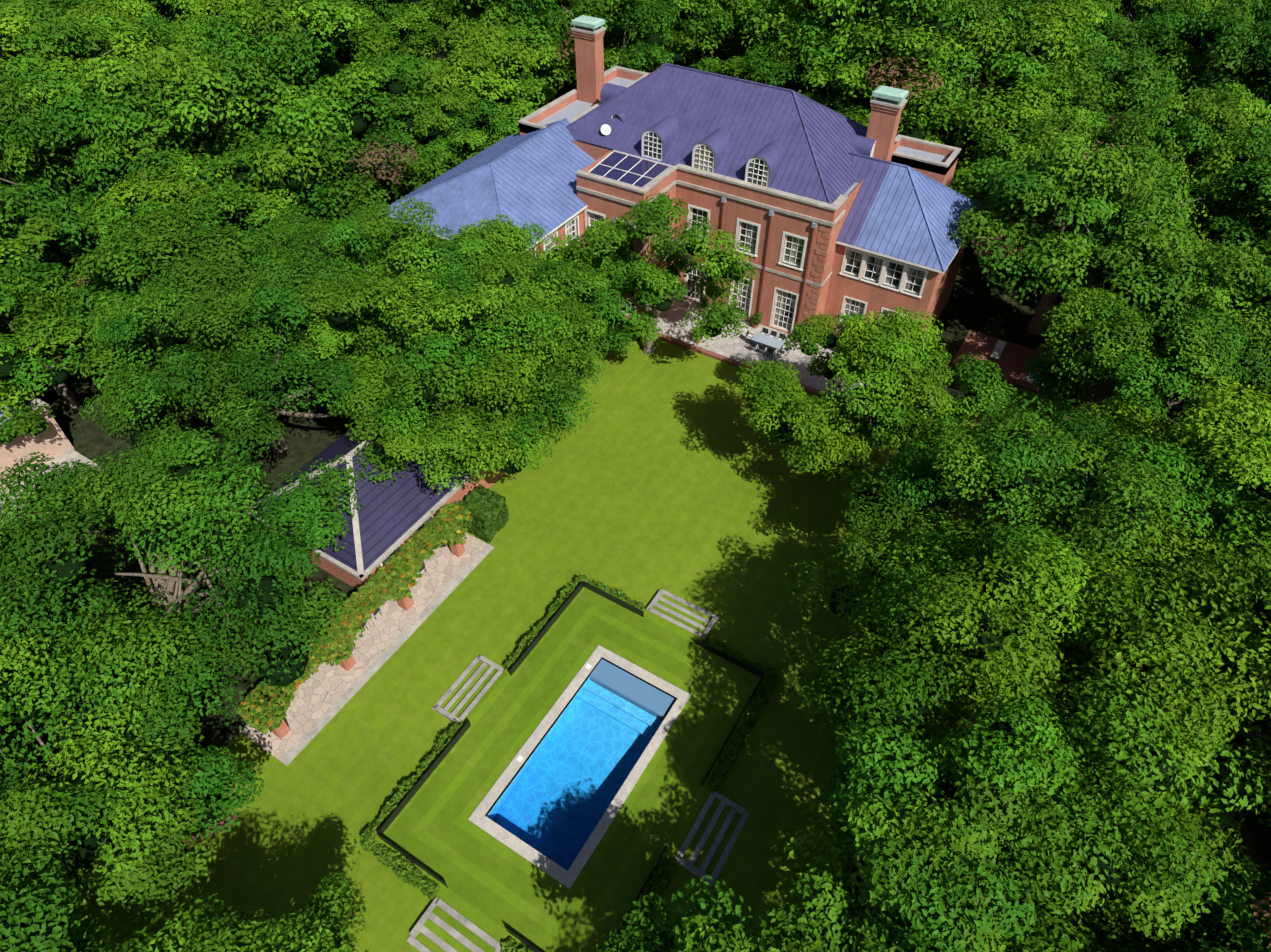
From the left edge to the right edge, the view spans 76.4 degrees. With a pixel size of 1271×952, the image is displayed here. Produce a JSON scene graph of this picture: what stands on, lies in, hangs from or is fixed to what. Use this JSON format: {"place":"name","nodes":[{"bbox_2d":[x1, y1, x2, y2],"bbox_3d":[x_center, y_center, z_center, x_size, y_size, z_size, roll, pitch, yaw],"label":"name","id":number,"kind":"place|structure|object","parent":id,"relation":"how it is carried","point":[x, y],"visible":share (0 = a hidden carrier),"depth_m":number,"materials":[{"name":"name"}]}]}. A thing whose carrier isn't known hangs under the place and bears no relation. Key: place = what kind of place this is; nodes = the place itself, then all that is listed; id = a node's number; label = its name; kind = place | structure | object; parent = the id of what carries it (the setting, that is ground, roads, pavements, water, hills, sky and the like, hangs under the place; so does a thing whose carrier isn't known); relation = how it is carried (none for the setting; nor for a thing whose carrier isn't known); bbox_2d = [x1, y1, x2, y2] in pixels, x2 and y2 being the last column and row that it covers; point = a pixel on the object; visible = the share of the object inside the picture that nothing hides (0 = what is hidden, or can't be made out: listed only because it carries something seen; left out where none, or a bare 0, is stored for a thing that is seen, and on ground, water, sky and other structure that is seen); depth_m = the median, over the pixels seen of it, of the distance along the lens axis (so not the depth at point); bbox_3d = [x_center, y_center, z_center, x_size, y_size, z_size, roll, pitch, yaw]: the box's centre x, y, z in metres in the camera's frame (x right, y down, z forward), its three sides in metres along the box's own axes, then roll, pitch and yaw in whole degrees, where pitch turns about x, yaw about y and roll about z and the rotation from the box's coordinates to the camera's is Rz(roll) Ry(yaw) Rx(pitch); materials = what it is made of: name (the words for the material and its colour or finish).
{"place":"outdoors","nodes":[
{"label":"outdoors","id":0,"kind":"place"},
{"bbox_2d":[0,386,113,610],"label":"driveway","id":1,"kind":"structure","parent":0,"point":[54,442],"depth_m":49.51,"materials":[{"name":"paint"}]},
{"bbox_2d":[3,715,238,856],"bbox_3d":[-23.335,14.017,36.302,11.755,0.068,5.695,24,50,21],"label":"tree","id":2,"kind":"object","parent":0,"point":[44,738],"depth_m":37.12,"materials":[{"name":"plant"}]},
{"bbox_2d":[270,524,464,739],"bbox_3d":[-13.348,7.182,40.872,0.935,2.932,14.110,24,50,21],"label":"pergola","id":3,"kind":"object","parent":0,"point":[406,604],"visible":0.06,"depth_m":40.52,"materials":[{"name":"orange brick"}]},
{"bbox_2d":[253,392,517,574],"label":"roof","id":4,"kind":"structure","parent":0,"point":[389,514],"depth_m":43.15,"materials":[{"name":"metal"}]},
{"bbox_2d":[363,586,766,951],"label":"lawn","id":5,"kind":"structure","parent":0,"point":[495,888],"depth_m":35.83,"materials":[{"name":"green plant"}]},
{"bbox_2d":[468,645,690,888],"bbox_3d":[-2.273,13.357,37.667,5.355,1.844,10.285,24,50,21],"label":"pool coping","id":6,"kind":"object","parent":5,"relation":"in","point":[542,862],"visible":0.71,"depth_m":36.39,"materials":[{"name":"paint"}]},
{"bbox_2d":[486,659,676,870],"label":"pool water","id":7,"kind":"structure","parent":6,"relation":"in","point":[556,797],"depth_m":36.80,"materials":[{"name":"blue liquid"}]},
{"bbox_2d":[73,315,1131,951],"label":"lawn","id":8,"kind":"structure","parent":0,"point":[667,467],"depth_m":42.69,"materials":[{"name":"green plant"}]},
{"bbox_2d":[0,702,187,951],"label":"tree","id":9,"kind":"object","parent":8,"relation":"on","point":[80,849],"visible":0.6,"depth_m":26.94,"materials":[{"name":"green plant"}]},
{"bbox_2d":[126,871,369,951],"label":"tree","id":10,"kind":"object","parent":8,"relation":"on","point":[321,913],"visible":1,"depth_m":26.02,"materials":[{"name":"green plant"}]},
{"bbox_2d":[240,532,493,765],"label":"pergola paving","id":11,"kind":"structure","parent":8,"relation":"on","point":[324,694],"depth_m":41.09,"materials":[{"name":"stone"}]},
{"bbox_2d":[234,502,472,733],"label":"pergola vines","id":12,"kind":"object","parent":11,"relation":"on","point":[394,576],"visible":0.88,"depth_m":39.71,"materials":[{"name":"green plant"}]},
{"bbox_2d":[359,563,425,633],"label":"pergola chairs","id":13,"kind":"object","parent":11,"relation":"on","point":[377,611],"visible":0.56,"depth_m":42.27,"materials":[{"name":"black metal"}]},
{"bbox_2d":[456,483,508,542],"bbox_3d":[-8.747,2.121,46.514,2.359,2.515,2.318,24,50,21],"label":"bush","id":14,"kind":"object","parent":8,"relation":"on","point":[487,509],"visible":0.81,"depth_m":45.91,"materials":[{"name":"green plant"}]},
{"bbox_2d":[457,244,639,416],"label":"tree","id":15,"kind":"object","parent":8,"relation":"on","point":[587,285],"visible":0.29,"depth_m":48.76,"materials":[{"name":"green plant"}]},
{"bbox_2d":[359,574,778,951],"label":"pool hedge","id":16,"kind":"object","parent":8,"relation":"on","point":[429,888],"visible":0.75,"depth_m":36.64,"materials":[{"name":"green plant"}]},
{"bbox_2d":[377,581,763,951],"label":"pool fence","id":17,"kind":"object","parent":8,"relation":"on","point":[460,734],"visible":0.98,"depth_m":37.80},
{"bbox_2d":[406,589,749,951],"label":"steps","id":18,"kind":"structure","parent":8,"relation":"on","point":[444,926],"depth_m":34.90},
{"bbox_2d":[537,192,758,353],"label":"tree","id":19,"kind":"object","parent":8,"relation":"on","point":[605,238],"visible":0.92,"depth_m":51.82,"materials":[{"name":"green plant"}]},
{"bbox_2d":[597,298,963,412],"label":"terrace","id":20,"kind":"structure","parent":8,"relation":"on","point":[735,351],"depth_m":58.90,"materials":[{"name":"stone"}]},
{"bbox_2d":[745,327,790,357],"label":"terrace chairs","id":21,"kind":"object","parent":20,"relation":"on","point":[770,340],"visible":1,"depth_m":58.43,"materials":[{"name":"black metal"}]},
{"bbox_2d":[734,306,1016,482],"bbox_3d":[12.552,-4.051,46.957,13.939,10.104,12.290,-12,47,-12],"label":"tree","id":22,"kind":"object","parent":8,"relation":"on","point":[898,394],"visible":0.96,"depth_m":44.29,"materials":[{"name":"green plant"}]},
{"bbox_2d":[596,719,1212,951],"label":"tree","id":23,"kind":"object","parent":8,"relation":"on","point":[931,881],"visible":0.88,"depth_m":24.75,"materials":[{"name":"green plant"}]},
{"bbox_2d":[770,519,1270,951],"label":"tree","id":24,"kind":"object","parent":8,"relation":"on","point":[878,689],"visible":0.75,"depth_m":27.71,"materials":[{"name":"green plant"}]},
{"bbox_2d":[782,392,1270,742],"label":"tree","id":25,"kind":"object","parent":8,"relation":"on","point":[1017,458],"visible":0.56,"depth_m":35.58,"materials":[{"name":"green plant"}]},
{"bbox_2d":[0,0,1270,949],"bbox_3d":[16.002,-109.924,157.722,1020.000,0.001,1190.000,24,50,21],"label":"ground","id":26,"kind":"structure","parent":0,"point":[975,303],"depth_m":53.48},
{"bbox_2d":[0,732,25,857],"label":"tree","id":27,"kind":"object","parent":26,"relation":"on","point":[3,835],"visible":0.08,"depth_m":29.52,"materials":[{"name":"green plant"}]},
{"bbox_2d":[0,0,58,59],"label":"tree","id":28,"kind":"object","parent":26,"relation":"on","point":[30,6],"visible":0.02,"depth_m":75.02,"materials":[{"name":"green plant"}]},
{"bbox_2d":[0,179,95,333],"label":"tree","id":29,"kind":"object","parent":26,"relation":"on","point":[27,230],"visible":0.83,"depth_m":53.72,"materials":[{"name":"green plant"}]},
{"bbox_2d":[0,262,145,442],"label":"tree","id":30,"kind":"object","parent":26,"relation":"on","point":[52,334],"visible":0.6,"depth_m":48.41,"materials":[{"name":"green plant"}]},
{"bbox_2d":[0,1,163,197],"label":"tree","id":31,"kind":"object","parent":26,"relation":"on","point":[45,45],"visible":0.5,"depth_m":66.63,"materials":[{"name":"green plant"}]},
{"bbox_2d":[0,63,169,271],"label":"tree","id":32,"kind":"object","parent":26,"relation":"on","point":[30,144],"visible":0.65,"depth_m":56.89,"materials":[{"name":"green plant"}]},
{"bbox_2d":[10,0,216,77],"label":"tree","id":33,"kind":"object","parent":26,"relation":"on","point":[173,10],"visible":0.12,"depth_m":81.82,"materials":[{"name":"green plant"}]},
{"bbox_2d":[56,0,207,149],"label":"tree","id":34,"kind":"object","parent":26,"relation":"on","point":[131,13],"visible":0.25,"depth_m":74.06,"materials":[{"name":"green plant"}]},
{"bbox_2d":[0,605,264,951],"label":"tree","id":35,"kind":"object","parent":26,"relation":"on","point":[147,863],"visible":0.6,"depth_m":28.88,"materials":[{"name":"green plant"}]},
{"bbox_2d":[57,200,290,407],"bbox_3d":[-27.874,-10.547,52.468,16.320,11.372,19.349,-19,49,-18],"label":"tree","id":36,"kind":"object","parent":26,"relation":"on","point":[139,250],"visible":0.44,"depth_m":49.53,"materials":[{"name":"green plant"}]},
{"bbox_2d":[102,81,260,189],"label":"tree","id":37,"kind":"object","parent":26,"relation":"on","point":[196,142],"visible":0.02,"depth_m":67.47,"materials":[{"name":"green plant"}]},
{"bbox_2d":[0,426,362,772],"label":"tree","id":38,"kind":"object","parent":26,"relation":"on","point":[145,507],"visible":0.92,"depth_m":33.02,"materials":[{"name":"green plant"}]},
{"bbox_2d":[69,150,311,276],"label":"tree","id":39,"kind":"object","parent":26,"relation":"on","point":[166,194],"visible":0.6,"depth_m":56.38,"materials":[{"name":"green plant"}]},
{"bbox_2d":[39,37,354,233],"bbox_3d":[-34.041,-25.407,63.615,23.458,16.220,23.945,-15,48,-15],"label":"tree","id":40,"kind":"object","parent":26,"relation":"on","point":[123,107],"visible":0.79,"depth_m":58.02,"materials":[{"name":"green plant"}]},
{"bbox_2d":[156,0,256,30],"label":"tree","id":41,"kind":"object","parent":26,"relation":"on","point":[162,14],"visible":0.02,"depth_m":88.77,"materials":[{"name":"green plant"}]},
{"bbox_2d":[165,0,296,42],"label":"tree","id":42,"kind":"object","parent":26,"relation":"on","point":[217,6],"visible":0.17,"depth_m":81.68,"materials":[{"name":"green plant"}]},
{"bbox_2d":[79,246,421,462],"bbox_3d":[-21.763,-6.438,47.427,19.782,12.872,16.086,3,46,3],"label":"tree","id":43,"kind":"object","parent":26,"relation":"on","point":[199,377],"visible":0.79,"depth_m":43.61,"materials":[{"name":"green plant"}]},
{"bbox_2d":[195,45,363,148],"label":"tree","id":44,"kind":"object","parent":26,"relation":"on","point":[320,66],"visible":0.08,"depth_m":72.90,"materials":[{"name":"green plant"}]},
{"bbox_2d":[163,0,438,204],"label":"tree","id":45,"kind":"object","parent":26,"relation":"on","point":[276,34],"visible":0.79,"depth_m":63.82,"materials":[{"name":"green plant"}]},
{"bbox_2d":[207,198,421,351],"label":"tree","id":46,"kind":"object","parent":26,"relation":"on","point":[295,231],"visible":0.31,"depth_m":52.58,"materials":[{"name":"green plant"}]},
{"bbox_2d":[197,92,450,234],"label":"tree","id":47,"kind":"object","parent":26,"relation":"on","point":[376,152],"visible":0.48,"depth_m":60.16,"materials":[{"name":"green plant"}]},
{"bbox_2d":[282,0,436,55],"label":"tree","id":48,"kind":"object","parent":26,"relation":"on","point":[381,5],"visible":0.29,"depth_m":89.95,"materials":[{"name":"green plant"}]},
{"bbox_2d":[306,1,414,66],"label":"tree","id":49,"kind":"object","parent":26,"relation":"on","point":[371,18],"visible":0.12,"depth_m":81.54,"materials":[{"name":"green plant"}]},
{"bbox_2d":[249,196,521,413],"bbox_3d":[-15.877,-9.886,50.572,16.456,13.204,20.237,-30,53,-26],"label":"tree","id":50,"kind":"object","parent":26,"relation":"on","point":[327,332],"visible":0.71,"depth_m":46.26,"materials":[{"name":"green plant"}]},
{"bbox_2d":[271,464,504,587],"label":"pool house walls","id":51,"kind":"structure","parent":26,"relation":"on","point":[466,488],"depth_m":44.74,"materials":[{"name":"brick"}]},
{"bbox_2d":[244,403,522,580],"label":"roof trim","id":52,"kind":"structure","parent":51,"relation":"on","point":[393,547],"depth_m":42.44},
{"bbox_2d":[355,55,435,140],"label":"tree","id":53,"kind":"object","parent":26,"relation":"on","point":[422,59],"depth_m":76.27,"materials":[{"name":"green plant"}]},
{"bbox_2d":[357,0,490,71],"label":"tree","id":54,"kind":"object","parent":26,"relation":"on","point":[417,20],"visible":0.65,"depth_m":82.94,"materials":[{"name":"green plant"}]},
{"bbox_2d":[375,83,519,172],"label":"tree","id":55,"kind":"object","parent":26,"relation":"on","point":[448,143],"visible":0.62,"depth_m":67.31,"materials":[{"name":"green plant"}]},
{"bbox_2d":[316,251,597,493],"bbox_3d":[-9.927,-6.329,47.387,16.154,12.734,18.923,6,46,6],"label":"tree","id":56,"kind":"object","parent":26,"relation":"on","point":[491,431],"visible":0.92,"depth_m":42.84,"materials":[{"name":"green plant"}]},
{"bbox_2d":[356,214,575,359],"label":"tree","id":57,"kind":"object","parent":26,"relation":"on","point":[498,237],"visible":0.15,"depth_m":50.59,"materials":[{"name":"green plant"}]},
{"bbox_2d":[394,0,553,23],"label":"tree","id":58,"kind":"object","parent":26,"relation":"on","point":[481,9],"visible":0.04,"depth_m":98.41,"materials":[{"name":"green plant"}]},
{"bbox_2d":[395,22,576,137],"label":"tree","id":59,"kind":"object","parent":26,"relation":"on","point":[491,69],"visible":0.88,"depth_m":70.59,"materials":[{"name":"green plant"}]},
{"bbox_2d":[419,0,627,99],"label":"tree","id":60,"kind":"object","parent":26,"relation":"on","point":[518,10],"visible":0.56,"depth_m":81.26,"materials":[{"name":"green plant"}]},
{"bbox_2d":[539,0,695,92],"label":"tree","id":61,"kind":"object","parent":26,"relation":"on","point":[629,15],"visible":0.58,"depth_m":75.24,"materials":[{"name":"green plant"}]},
{"bbox_2d":[539,0,731,46],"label":"tree","id":62,"kind":"object","parent":26,"relation":"on","point":[563,3],"visible":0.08,"depth_m":86.20,"materials":[{"name":"green plant"}]},
{"bbox_2d":[377,66,977,335],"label":"house walls","id":63,"kind":"structure","parent":26,"relation":"on","point":[804,261],"depth_m":56.57,"materials":[{"name":"red brick"}]},
{"bbox_2d":[571,15,605,103],"bbox_3d":[-3.641,-29.570,67.820,2.210,16.022,1.530,24,50,21],"label":"chimney","id":64,"kind":"object","parent":63,"relation":"attached to","point":[588,32],"visible":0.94,"depth_m":63.59,"materials":[{"name":"brick"}]},
{"bbox_2d":[589,151,668,186],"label":"roof skylight panels","id":65,"kind":"object","parent":63,"relation":"on","point":[626,168],"visible":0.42,"depth_m":56.63,"materials":[{"name":"blue glass"}]},
{"bbox_2d":[380,118,983,270],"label":"house roof wings","id":66,"kind":"object","parent":63,"relation":"on","point":[913,215],"visible":0.83,"depth_m":54.87},
{"bbox_2d":[566,63,890,245],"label":"house roof","id":67,"kind":"structure","parent":63,"relation":"on","point":[824,160],"depth_m":55.96,"materials":[{"name":"purple tile"}]},
{"bbox_2d":[600,83,875,187],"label":"dormer windows","id":68,"kind":"structure","parent":63,"relation":"on","point":[763,164],"depth_m":55.70,"materials":[{"name":"purple metal"}]},
{"bbox_2d":[866,85,908,160],"bbox_3d":[17.242,-20.754,59.841,2.125,15.088,1.445,24,50,21],"label":"chimney","id":69,"kind":"object","parent":63,"relation":"attached to","point":[887,104],"visible":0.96,"depth_m":55.31,"materials":[{"name":"brick"}]},
{"bbox_2d":[608,0,788,80],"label":"tree","id":70,"kind":"object","parent":26,"relation":"on","point":[708,31],"visible":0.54,"depth_m":77.25,"materials":[{"name":"green plant"}]},
{"bbox_2d":[717,0,858,55],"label":"tree","id":71,"kind":"object","parent":26,"relation":"on","point":[733,42],"visible":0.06,"depth_m":82.15,"materials":[{"name":"green plant"}]},
{"bbox_2d":[715,34,861,114],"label":"tree","id":72,"kind":"object","parent":26,"relation":"on","point":[758,64],"visible":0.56,"depth_m":72.64,"materials":[{"name":"green plant"}]},
{"bbox_2d":[727,0,1037,113],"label":"tree","id":73,"kind":"object","parent":26,"relation":"on","point":[836,19],"visible":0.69,"depth_m":69.53,"materials":[{"name":"green plant"}]},
{"bbox_2d":[795,1,1088,149],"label":"tree","id":74,"kind":"object","parent":26,"relation":"on","point":[887,71],"visible":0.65,"depth_m":66.89,"materials":[{"name":"green plant"}]},
{"bbox_2d":[854,0,1040,84],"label":"tree","id":75,"kind":"object","parent":26,"relation":"on","point":[983,81],"visible":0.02,"depth_m":82.27,"materials":[{"name":"green plant"}]},
{"bbox_2d":[871,0,1112,157],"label":"tree","id":76,"kind":"object","parent":26,"relation":"on","point":[1049,39],"visible":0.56,"depth_m":68.13,"materials":[{"name":"green plant"}]},
{"bbox_2d":[914,95,1106,210],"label":"tree","id":77,"kind":"object","parent":26,"relation":"on","point":[1012,139],"visible":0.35,"depth_m":64.91,"materials":[{"name":"green plant"}]},
{"bbox_2d":[1003,0,1128,76],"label":"tree","id":78,"kind":"object","parent":26,"relation":"on","point":[1108,18],"visible":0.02,"depth_m":83.26,"materials":[{"name":"green plant"}]},
{"bbox_2d":[946,130,1235,344],"bbox_3d":[30.269,-15.200,54.989,17.472,14.313,21.958,-28,52,-25],"label":"tree","id":79,"kind":"object","parent":26,"relation":"on","point":[1033,257],"visible":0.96,"depth_m":51.25,"materials":[{"name":"green plant"}]},
{"bbox_2d":[981,102,1224,254],"bbox_3d":[34.283,-20.735,62.021,16.732,11.948,20.565,-3,46,-3],"label":"tree","id":80,"kind":"object","parent":26,"relation":"on","point":[1120,129],"visible":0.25,"depth_m":59.52,"materials":[{"name":"green plant"}]},
{"bbox_2d":[1048,41,1183,148],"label":"tree","id":81,"kind":"object","parent":26,"relation":"on","point":[1108,61],"visible":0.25,"depth_m":70.01,"materials":[{"name":"green plant"}]},
{"bbox_2d":[1014,18,1221,113],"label":"tree","id":82,"kind":"object","parent":26,"relation":"on","point":[1121,33],"visible":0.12,"depth_m":76.72,"materials":[{"name":"green plant"}]},
{"bbox_2d":[970,376,1270,701],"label":"tree","id":83,"kind":"object","parent":26,"relation":"on","point":[1238,446],"visible":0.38,"depth_m":35.89,"materials":[{"name":"green plant"}]},
{"bbox_2d":[988,819,1270,951],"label":"tree","id":84,"kind":"object","parent":26,"relation":"on","point":[1225,928],"visible":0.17,"depth_m":25.49,"materials":[{"name":"green plant"}]},
{"bbox_2d":[1074,0,1212,64],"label":"tree","id":85,"kind":"object","parent":26,"relation":"on","point":[1153,6],"visible":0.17,"depth_m":86.37,"materials":[{"name":"green plant"}]},
{"bbox_2d":[1022,279,1270,452],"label":"tree","id":86,"kind":"object","parent":26,"relation":"on","point":[1101,334],"visible":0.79,"depth_m":44.35,"materials":[{"name":"green plant"}]},
{"bbox_2d":[1024,498,1270,946],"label":"tree","id":87,"kind":"object","parent":26,"relation":"on","point":[1241,601],"visible":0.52,"depth_m":27.36,"materials":[{"name":"green plant"}]},
{"bbox_2d":[1109,80,1270,225],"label":"tree","id":88,"kind":"object","parent":26,"relation":"on","point":[1214,131],"visible":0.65,"depth_m":59.27,"materials":[{"name":"green plant"}]},
{"bbox_2d":[1112,0,1270,137],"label":"tree","id":89,"kind":"object","parent":26,"relation":"on","point":[1238,45],"visible":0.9,"depth_m":71.42,"materials":[{"name":"green plant"}]},
{"bbox_2d":[1137,236,1270,386],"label":"tree","id":90,"kind":"object","parent":26,"relation":"on","point":[1246,281],"visible":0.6,"depth_m":46.53,"materials":[{"name":"green plant"}]},
{"bbox_2d":[1157,0,1270,100],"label":"tree","id":91,"kind":"object","parent":26,"relation":"on","point":[1199,43],"visible":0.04,"depth_m":78.87,"materials":[{"name":"green plant"}]},
{"bbox_2d":[1160,417,1269,524],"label":"tree","id":92,"kind":"object","parent":26,"relation":"on","point":[1211,459],"visible":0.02,"depth_m":41.52,"materials":[{"name":"green plant"}]},
{"bbox_2d":[1163,861,1270,951],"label":"tree","id":93,"kind":"object","parent":26,"relation":"on","point":[1197,929],"visible":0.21,"depth_m":26.01,"materials":[{"name":"green plant"}]},
{"bbox_2d":[1175,154,1270,299],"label":"tree","id":94,"kind":"object","parent":26,"relation":"on","point":[1236,231],"visible":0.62,"depth_m":56.79,"materials":[{"name":"green plant"}]},
{"bbox_2d":[1201,116,1270,235],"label":"tree","id":95,"kind":"object","parent":26,"relation":"on","point":[1265,137],"visible":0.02,"depth_m":64.87,"materials":[{"name":"green plant"}]},
{"bbox_2d":[952,330,1114,411],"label":"brick patio","id":96,"kind":"structure","parent":0,"point":[1013,358],"depth_m":58.23,"materials":[{"name":"brick"}]},
{"bbox_2d":[990,340,1005,360],"bbox_3d":[26.223,-9.072,58.431,0.595,0.654,1.742,24,50,21],"label":"patio lounger","id":97,"kind":"object","parent":96,"relation":"on","point":[998,349],"visible":1,"depth_m":58.61,"materials":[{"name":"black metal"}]},
{"bbox_3d":[9.005,-11.343,60.500,0.578,0.468,0.550,24,50,21],"label":"terrace pot","id":98,"kind":"object","parent":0,"visible":0},
{"bbox_2d":[751,312,762,325],"bbox_3d":[8.999,-11.729,60.092,0.759,0.972,0.742,24,50,21],"label":"potted plant","id":99,"kind":"object","parent":98,"relation":"on","point":[756,319],"visible":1,"depth_m":59.97,"materials":[{"name":"green plant"}]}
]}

